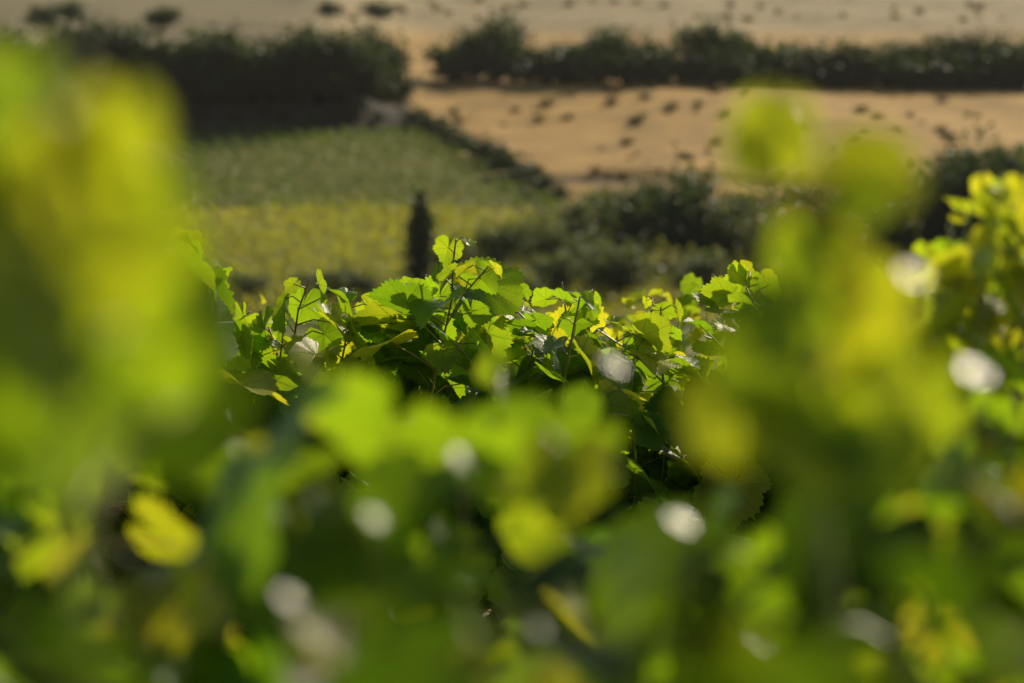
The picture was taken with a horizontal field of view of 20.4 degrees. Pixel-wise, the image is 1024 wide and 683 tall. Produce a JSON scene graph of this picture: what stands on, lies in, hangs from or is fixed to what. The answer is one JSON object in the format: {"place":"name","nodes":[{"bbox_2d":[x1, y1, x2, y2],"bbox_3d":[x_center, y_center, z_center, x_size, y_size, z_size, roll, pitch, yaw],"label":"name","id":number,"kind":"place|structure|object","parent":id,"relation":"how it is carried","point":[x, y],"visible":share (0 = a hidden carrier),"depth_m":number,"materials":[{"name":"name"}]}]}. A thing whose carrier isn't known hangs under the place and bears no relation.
{"place":"outdoors","nodes":[
{"label":"outdoors","id":0,"kind":"place"},
{"bbox_2d":[0,0,1023,616],"bbox_3d":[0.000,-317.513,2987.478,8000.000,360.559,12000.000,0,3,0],"label":"ground","id":1,"kind":"structure","parent":0,"point":[570,152],"depth_m":497.90,"materials":[{"name":"brown soil"}]},
{"bbox_2d":[0,17,42,55],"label":"hedge tree","id":2,"kind":"object","parent":1,"relation":"on","point":[6,41],"visible":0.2,"depth_m":462.71,"materials":[{"name":"green plant"}]},
{"bbox_2d":[22,0,64,29],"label":"bush","id":3,"kind":"object","parent":1,"relation":"on","point":[44,15],"visible":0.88,"depth_m":602.12,"materials":[{"name":"green plant"}]},
{"bbox_2d":[16,20,79,79],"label":"hedge tree","id":4,"kind":"object","parent":1,"relation":"on","point":[49,41],"visible":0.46,"depth_m":459.25,"materials":[{"name":"green plant"}]},
{"bbox_2d":[44,0,93,21],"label":"bush","id":5,"kind":"object","parent":1,"relation":"on","point":[69,9],"visible":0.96,"depth_m":623.57,"materials":[{"name":"green plant"}]},
{"bbox_2d":[38,11,124,83],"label":"hedge tree","id":6,"kind":"object","parent":1,"relation":"on","point":[93,50],"visible":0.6,"depth_m":458.69,"materials":[{"name":"green plant"}]},
{"bbox_2d":[61,16,134,82],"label":"hedge tree","id":7,"kind":"object","parent":1,"relation":"on","point":[83,45],"visible":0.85,"depth_m":458.51,"materials":[{"name":"green plant"}]},
{"bbox_2d":[85,16,160,99],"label":"hedge tree","id":8,"kind":"object","parent":1,"relation":"on","point":[121,36],"visible":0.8,"depth_m":457.58,"materials":[{"name":"green plant"}]},
{"bbox_2d":[96,67,163,101],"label":"tree","id":9,"kind":"object","parent":1,"relation":"on","point":[133,81],"visible":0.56,"depth_m":456.10,"materials":[{"name":"green plant"}]},
{"bbox_2d":[108,29,188,92],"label":"hedge tree","id":10,"kind":"object","parent":1,"relation":"on","point":[142,54],"visible":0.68,"depth_m":457.01,"materials":[{"name":"green plant"}]},
{"bbox_2d":[137,3,188,29],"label":"bush","id":11,"kind":"object","parent":1,"relation":"on","point":[164,16],"visible":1,"depth_m":589.50,"materials":[{"name":"green plant"}]},
{"bbox_2d":[138,28,209,101],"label":"hedge tree","id":12,"kind":"object","parent":1,"relation":"on","point":[175,64],"visible":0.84,"depth_m":455.58,"materials":[{"name":"green plant"}]},
{"bbox_2d":[160,18,246,98],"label":"hedge tree","id":13,"kind":"object","parent":1,"relation":"on","point":[201,54],"visible":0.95,"depth_m":455.88,"materials":[{"name":"green plant"}]},
{"bbox_2d":[197,14,253,97],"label":"hedge tree","id":14,"kind":"object","parent":1,"relation":"on","point":[230,43],"visible":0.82,"depth_m":456.30,"materials":[{"name":"green plant"}]},
{"bbox_2d":[215,37,285,96],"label":"hedge tree","id":15,"kind":"object","parent":1,"relation":"on","point":[251,72],"visible":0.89,"depth_m":454.30,"materials":[{"name":"green plant"}]},
{"bbox_2d":[227,267,278,298],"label":"bush","id":16,"kind":"object","parent":1,"relation":"on","point":[246,282],"visible":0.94,"depth_m":288.10,"materials":[{"name":"green plant"}]},
{"bbox_2d":[232,32,310,101],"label":"hedge tree","id":17,"kind":"object","parent":1,"relation":"on","point":[269,44],"visible":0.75,"depth_m":454.44,"materials":[{"name":"green plant"}]},
{"bbox_2d":[250,18,328,90],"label":"hedge tree","id":18,"kind":"object","parent":1,"relation":"on","point":[300,46],"visible":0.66,"depth_m":455.37,"materials":[{"name":"green plant"}]},
{"bbox_2d":[255,34,357,100],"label":"hedge tree","id":19,"kind":"object","parent":1,"relation":"on","point":[313,76],"visible":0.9,"depth_m":454.51,"materials":[{"name":"green plant"}]},
{"bbox_2d":[281,265,360,302],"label":"valley tree","id":20,"kind":"object","parent":1,"relation":"on","point":[334,280],"visible":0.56,"depth_m":283.77,"materials":[{"name":"green plant"}]},
{"bbox_2d":[309,25,380,90],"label":"hedge tree","id":21,"kind":"object","parent":1,"relation":"on","point":[336,45],"visible":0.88,"depth_m":457.19,"materials":[{"name":"green plant"}]},
{"bbox_2d":[162,121,569,216],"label":"vineyard block","id":22,"kind":"structure","parent":1,"relation":"on","point":[289,180],"depth_m":397.76,"materials":[{"name":"green plant"}]},
{"bbox_2d":[337,262,396,299],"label":"bush","id":23,"kind":"object","parent":1,"relation":"on","point":[363,283],"visible":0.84,"depth_m":286.60,"materials":[{"name":"green plant"}]},
{"bbox_2d":[338,25,402,99],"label":"hedge tree","id":24,"kind":"object","parent":1,"relation":"on","point":[372,58],"visible":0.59,"depth_m":461.56,"materials":[{"name":"green plant"}]},
{"bbox_2d":[348,58,397,100],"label":"tree","id":25,"kind":"object","parent":1,"relation":"on","point":[376,89],"visible":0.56,"depth_m":462.80,"materials":[{"name":"green plant"}]},
{"bbox_2d":[354,0,402,19],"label":"bush","id":26,"kind":"object","parent":1,"relation":"on","point":[377,11],"visible":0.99,"depth_m":713.84,"materials":[{"name":"green plant"}]},
{"bbox_2d":[341,15,428,97],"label":"hedge tree","id":27,"kind":"object","parent":1,"relation":"on","point":[398,57],"visible":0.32,"depth_m":487.06,"materials":[{"name":"green plant"}]},
{"bbox_2d":[0,461,773,657],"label":"vine row","id":28,"kind":"object","parent":1,"relation":"on","point":[611,509],"visible":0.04,"depth_m":4.81,"materials":[{"name":"green plant"}]},
{"bbox_2d":[371,56,418,101],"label":"tree","id":29,"kind":"object","parent":1,"relation":"on","point":[391,94],"visible":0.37,"depth_m":479.36,"materials":[{"name":"green plant"}]},
{"bbox_2d":[387,72,424,101],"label":"tree","id":30,"kind":"object","parent":1,"relation":"on","point":[407,89],"visible":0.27,"depth_m":489.16,"materials":[{"name":"green plant"}]},
{"bbox_2d":[386,99,438,127],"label":"edge bush","id":31,"kind":"object","parent":1,"relation":"on","point":[413,116],"visible":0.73,"depth_m":455.30,"materials":[{"name":"green plant"}]},
{"bbox_2d":[397,190,440,279],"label":"cypress","id":32,"kind":"object","parent":1,"relation":"on","point":[420,228],"visible":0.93,"depth_m":288.39,"materials":[{"name":"green plant"}]},
{"bbox_2d":[411,105,459,135],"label":"edge bush","id":33,"kind":"object","parent":1,"relation":"on","point":[430,123],"visible":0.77,"depth_m":447.03,"materials":[{"name":"green plant"}]},
{"bbox_2d":[425,115,473,141],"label":"edge bush","id":34,"kind":"object","parent":1,"relation":"on","point":[441,133],"visible":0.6,"depth_m":436.29,"materials":[{"name":"green plant"}]},
{"bbox_2d":[420,37,478,82],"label":"tree","id":35,"kind":"object","parent":1,"relation":"on","point":[451,71],"visible":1,"depth_m":536.47,"materials":[{"name":"green plant"}]},
{"bbox_2d":[432,123,477,149],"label":"edge bush","id":36,"kind":"object","parent":1,"relation":"on","point":[456,136],"visible":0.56,"depth_m":426.61,"materials":[{"name":"green plant"}]},
{"bbox_2d":[428,230,488,278],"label":"valley tree","id":37,"kind":"object","parent":1,"relation":"on","point":[465,254],"visible":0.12,"depth_m":296.97,"materials":[{"name":"green plant"}]},
{"bbox_2d":[439,24,493,61],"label":"hedge tree","id":38,"kind":"object","parent":1,"relation":"on","point":[467,40],"visible":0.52,"depth_m":541.70,"materials":[{"name":"green plant"}]},
{"bbox_2d":[240,273,736,393],"bbox_3d":[0.142,0.754,7.739,5.205,1.939,1.053,0,3,0],"label":"vine row","id":39,"kind":"object","parent":1,"relation":"on","point":[690,282],"visible":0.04,"depth_m":7.53,"materials":[{"name":"green plant"}]},
{"bbox_2d":[459,34,526,81],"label":"tree","id":40,"kind":"object","parent":1,"relation":"on","point":[492,66],"visible":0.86,"depth_m":535.69,"materials":[{"name":"green plant"}]},
{"bbox_2d":[460,138,530,165],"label":"edge bush","id":41,"kind":"object","parent":1,"relation":"on","point":[483,151],"visible":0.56,"depth_m":407.21,"materials":[{"name":"green plant"}]},
{"bbox_2d":[450,8,542,74],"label":"hedge tree","id":42,"kind":"object","parent":1,"relation":"on","point":[499,32],"visible":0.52,"depth_m":539.44,"materials":[{"name":"green plant"}]},
{"bbox_2d":[457,213,539,264],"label":"valley tree","id":43,"kind":"object","parent":1,"relation":"on","point":[494,244],"visible":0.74,"depth_m":305.64,"materials":[{"name":"green plant"}]},
{"bbox_2d":[477,40,530,82],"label":"tree","id":44,"kind":"object","parent":1,"relation":"on","point":[501,53],"visible":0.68,"depth_m":533.21,"materials":[{"name":"green plant"}]},
{"bbox_2d":[483,149,526,172],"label":"edge bush","id":45,"kind":"object","parent":1,"relation":"on","point":[504,159],"visible":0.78,"depth_m":396.28,"materials":[{"name":"green plant"}]},
{"bbox_2d":[0,48,1023,682],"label":"vine row","id":46,"kind":"object","parent":1,"relation":"on","point":[110,286],"visible":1,"depth_m":0.90,"materials":[{"name":"green plant"}]},
{"bbox_2d":[895,172,1023,630],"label":"vine shoots","id":47,"kind":"object","parent":46,"relation":"attached to","point":[970,302],"visible":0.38,"depth_m":2.39,"materials":[{"name":"green plant"}]},
{"bbox_2d":[0,348,1023,682],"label":"vine row","id":48,"kind":"object","parent":1,"relation":"on","point":[282,516],"visible":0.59,"depth_m":1.42,"materials":[{"name":"green plant"}]},
{"bbox_2d":[496,160,548,182],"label":"edge bush","id":49,"kind":"object","parent":1,"relation":"on","point":[531,170],"visible":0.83,"depth_m":388.23,"materials":[{"name":"green plant"}]},
{"bbox_2d":[506,263,554,306],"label":"valley tree","id":50,"kind":"object","parent":1,"relation":"on","point":[532,286],"visible":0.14,"depth_m":280.04,"materials":[{"name":"green plant"}]},
{"bbox_2d":[41,234,1022,595],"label":"vine row","id":51,"kind":"object","parent":1,"relation":"on","point":[415,340],"visible":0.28,"depth_m":4.86,"materials":[{"name":"green plant"}]},
{"bbox_2d":[509,45,558,82],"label":"tree","id":52,"kind":"object","parent":1,"relation":"on","point":[516,67],"visible":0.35,"depth_m":528.88,"materials":[{"name":"green plant"}]},
{"bbox_2d":[517,171,564,192],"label":"edge bush","id":53,"kind":"object","parent":1,"relation":"on","point":[540,184],"visible":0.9,"depth_m":379.34,"materials":[{"name":"green plant"}]},
{"bbox_2d":[497,194,593,261],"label":"valley tree","id":54,"kind":"object","parent":1,"relation":"on","point":[547,241],"visible":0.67,"depth_m":313.77,"materials":[{"name":"green plant"}]},
{"bbox_2d":[515,44,582,84],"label":"tree","id":55,"kind":"object","parent":1,"relation":"on","point":[527,68],"visible":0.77,"depth_m":522.59,"materials":[{"name":"green plant"}]},
{"bbox_2d":[173,196,927,327],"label":"vineyard","id":56,"kind":"object","parent":1,"relation":"on","point":[395,231],"visible":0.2,"depth_m":322.37,"materials":[{"name":"green plant"}]},
{"bbox_2d":[522,247,590,289],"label":"valley tree","id":57,"kind":"object","parent":1,"relation":"on","point":[555,270],"visible":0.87,"depth_m":286.83,"materials":[{"name":"green plant"}]},
{"bbox_2d":[527,38,589,85],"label":"tree","id":58,"kind":"object","parent":1,"relation":"on","point":[567,66],"visible":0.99,"depth_m":520.99,"materials":[{"name":"green plant"}]},
{"bbox_2d":[527,193,601,249],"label":"valley tree","id":59,"kind":"object","parent":1,"relation":"on","point":[581,215],"visible":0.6,"depth_m":327.23,"materials":[{"name":"green plant"}]},
{"bbox_2d":[539,230,622,284],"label":"valley tree","id":60,"kind":"object","parent":1,"relation":"on","point":[600,239],"visible":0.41,"depth_m":300.58,"materials":[{"name":"green plant"}]},
{"bbox_2d":[543,32,632,59],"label":"hedge tree","id":61,"kind":"object","parent":1,"relation":"on","point":[592,46],"visible":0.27,"depth_m":526.41,"materials":[{"name":"green plant"}]},
{"bbox_2d":[570,185,624,234],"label":"valley tree","id":62,"kind":"object","parent":1,"relation":"on","point":[593,194],"visible":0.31,"depth_m":340.08,"materials":[{"name":"green plant"}]},
{"bbox_2d":[570,50,625,84],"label":"tree","id":63,"kind":"object","parent":1,"relation":"on","point":[589,72],"visible":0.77,"depth_m":516.90,"materials":[{"name":"green plant"}]},
{"bbox_2d":[583,16,647,81],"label":"hedge tree","id":64,"kind":"object","parent":1,"relation":"on","point":[617,42],"visible":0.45,"depth_m":519.79,"materials":[{"name":"green plant"}]},
{"bbox_2d":[571,233,663,299],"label":"valley tree","id":65,"kind":"object","parent":1,"relation":"on","point":[624,267],"visible":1,"depth_m":287.82,"materials":[{"name":"green plant"}]},
{"bbox_2d":[577,176,670,258],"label":"valley tree","id":66,"kind":"object","parent":1,"relation":"on","point":[624,230],"visible":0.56,"depth_m":321.00,"materials":[{"name":"green plant"}]},
{"bbox_2d":[589,49,661,84],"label":"tree","id":67,"kind":"object","parent":1,"relation":"on","point":[620,72],"visible":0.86,"depth_m":513.65,"materials":[{"name":"green plant"}]},
{"bbox_2d":[611,37,671,86],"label":"tree","id":68,"kind":"object","parent":1,"relation":"on","point":[643,75],"visible":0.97,"depth_m":511.19,"materials":[{"name":"green plant"}]},
{"bbox_2d":[624,29,691,82],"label":"hedge tree","id":69,"kind":"object","parent":1,"relation":"on","point":[666,56],"visible":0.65,"depth_m":516.20,"materials":[{"name":"green plant"}]},
{"bbox_2d":[663,50,701,83],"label":"tree","id":70,"kind":"object","parent":1,"relation":"on","point":[682,79],"visible":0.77,"depth_m":516.89,"materials":[{"name":"green plant"}]},
{"bbox_2d":[621,159,761,267],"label":"valley tree","id":71,"kind":"object","parent":1,"relation":"on","point":[687,218],"visible":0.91,"depth_m":312.65,"materials":[{"name":"green plant"}]},
{"bbox_2d":[650,244,741,307],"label":"valley tree","id":72,"kind":"object","parent":1,"relation":"on","point":[707,267],"visible":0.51,"depth_m":281.75,"materials":[{"name":"green plant"}]},
{"bbox_2d":[668,18,732,59],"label":"hedge tree","id":73,"kind":"object","parent":1,"relation":"on","point":[699,42],"visible":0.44,"depth_m":525.92,"materials":[{"name":"green plant"}]},
{"bbox_2d":[674,40,731,86],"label":"tree","id":74,"kind":"object","parent":1,"relation":"on","point":[698,60],"visible":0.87,"depth_m":516.61,"materials":[{"name":"green plant"}]},
{"bbox_2d":[663,13,769,60],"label":"hedge tree","id":75,"kind":"object","parent":1,"relation":"on","point":[736,37],"visible":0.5,"depth_m":525.00,"materials":[{"name":"green plant"}]},
{"bbox_2d":[689,41,748,86],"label":"tree","id":76,"kind":"object","parent":1,"relation":"on","point":[717,63],"visible":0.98,"depth_m":514.40,"materials":[{"name":"green plant"}]},
{"bbox_2d":[710,42,769,87],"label":"tree","id":77,"kind":"object","parent":1,"relation":"on","point":[741,74],"visible":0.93,"depth_m":516.29,"materials":[{"name":"green plant"}]},
{"bbox_2d":[704,181,777,257],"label":"valley tree","id":78,"kind":"object","parent":1,"relation":"on","point":[745,210],"visible":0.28,"depth_m":321.06,"materials":[{"name":"green plant"}]},
{"bbox_2d":[713,210,779,268],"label":"valley tree","id":79,"kind":"object","parent":1,"relation":"on","point":[761,241],"visible":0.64,"depth_m":310.93,"materials":[{"name":"green plant"}]},
{"bbox_2d":[736,37,796,85],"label":"tree","id":80,"kind":"object","parent":1,"relation":"on","point":[764,50],"visible":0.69,"depth_m":522.78,"materials":[{"name":"green plant"}]},
{"bbox_2d":[745,37,808,86],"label":"tree","id":81,"kind":"object","parent":1,"relation":"on","point":[772,69],"visible":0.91,"depth_m":522.96,"materials":[{"name":"green plant"}]},
{"bbox_2d":[769,38,819,63],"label":"hedge tree","id":82,"kind":"object","parent":1,"relation":"on","point":[797,52],"visible":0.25,"depth_m":533.22,"materials":[{"name":"green plant"}]},
{"bbox_2d":[765,45,824,87],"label":"tree","id":83,"kind":"object","parent":1,"relation":"on","point":[798,78],"visible":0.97,"depth_m":523.06,"materials":[{"name":"green plant"}]},
{"bbox_2d":[761,177,834,218],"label":"valley tree","id":84,"kind":"object","parent":1,"relation":"on","point":[790,190],"visible":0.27,"depth_m":334.29,"materials":[{"name":"green plant"}]},
{"bbox_2d":[757,188,868,241],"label":"valley tree","id":85,"kind":"object","parent":1,"relation":"on","point":[789,209],"visible":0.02,"depth_m":302.72,"materials":[{"name":"green plant"}]},
{"bbox_2d":[794,38,847,88],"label":"tree","id":86,"kind":"object","parent":1,"relation":"on","point":[819,69],"visible":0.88,"depth_m":527.06,"materials":[{"name":"green plant"}]},
{"bbox_2d":[791,34,887,81],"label":"hedge tree","id":87,"kind":"object","parent":1,"relation":"on","point":[842,51],"visible":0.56,"depth_m":531.02,"materials":[{"name":"green plant"}]},
{"bbox_2d":[808,55,877,88],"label":"tree","id":88,"kind":"object","parent":1,"relation":"on","point":[850,76],"visible":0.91,"depth_m":528.79,"materials":[{"name":"green plant"}]},
{"bbox_2d":[856,51,897,85],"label":"tree","id":89,"kind":"object","parent":1,"relation":"on","point":[880,55],"visible":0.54,"depth_m":534.00,"materials":[{"name":"green plant"}]},
{"bbox_2d":[849,191,940,267],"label":"valley tree","id":90,"kind":"object","parent":1,"relation":"on","point":[886,235],"visible":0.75,"depth_m":306.62,"materials":[{"name":"green plant"}]},
{"bbox_2d":[859,52,934,89],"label":"tree","id":91,"kind":"object","parent":1,"relation":"on","point":[886,72],"visible":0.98,"depth_m":530.56,"materials":[{"name":"green plant"}]},
{"bbox_2d":[874,32,939,65],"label":"hedge tree","id":92,"kind":"object","parent":1,"relation":"on","point":[902,49],"visible":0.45,"depth_m":537.89,"materials":[{"name":"green plant"}]},
{"bbox_2d":[880,52,953,88],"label":"tree","id":93,"kind":"object","parent":1,"relation":"on","point":[924,66],"visible":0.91,"depth_m":530.06,"materials":[{"name":"green plant"}]},
{"bbox_2d":[912,53,949,88],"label":"tree","id":94,"kind":"object","parent":1,"relation":"on","point":[925,84],"visible":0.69,"depth_m":532.19,"materials":[{"name":"green plant"}]},
{"bbox_2d":[909,24,970,62],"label":"hedge tree","id":95,"kind":"object","parent":1,"relation":"on","point":[938,40],"visible":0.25,"depth_m":540.46,"materials":[{"name":"green plant"}]},
{"bbox_2d":[912,41,976,84],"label":"tree","id":96,"kind":"object","parent":1,"relation":"on","point":[943,50],"visible":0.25,"depth_m":538.00,"materials":[{"name":"green plant"}]},
{"bbox_2d":[907,133,1000,255],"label":"valley tree","id":97,"kind":"object","parent":1,"relation":"on","point":[932,237],"visible":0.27,"depth_m":315.06,"materials":[{"name":"green plant"}]},
{"bbox_2d":[928,47,989,89],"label":"tree","id":98,"kind":"object","parent":1,"relation":"on","point":[958,77],"visible":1,"depth_m":531.17,"materials":[{"name":"green plant"}]},
{"bbox_2d":[915,122,1023,242],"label":"valley tree","id":99,"kind":"object","parent":1,"relation":"on","point":[963,188],"visible":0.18,"depth_m":308.91,"materials":[{"name":"green plant"}]},
{"bbox_2d":[926,24,1018,64],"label":"hedge tree","id":100,"kind":"object","parent":1,"relation":"on","point":[955,43],"visible":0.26,"depth_m":540.67,"materials":[{"name":"green plant"}]},
{"bbox_2d":[947,142,1023,235],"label":"valley tree","id":101,"kind":"object","parent":1,"relation":"on","point":[1018,170],"visible":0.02,"depth_m":307.97,"materials":[{"name":"green plant"}]},
{"bbox_2d":[956,44,1023,88],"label":"tree","id":102,"kind":"object","parent":1,"relation":"on","point":[998,76],"visible":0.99,"depth_m":532.12,"materials":[{"name":"green plant"}]},
{"bbox_2d":[956,25,1023,86],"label":"hedge tree","id":103,"kind":"object","parent":1,"relation":"on","point":[994,43],"visible":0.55,"depth_m":536.46,"materials":[{"name":"green plant"}]},
{"bbox_2d":[979,142,1023,176],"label":"valley tree","id":104,"kind":"object","parent":1,"relation":"on","point":[1009,167],"visible":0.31,"depth_m":383.95,"materials":[{"name":"green plant"}]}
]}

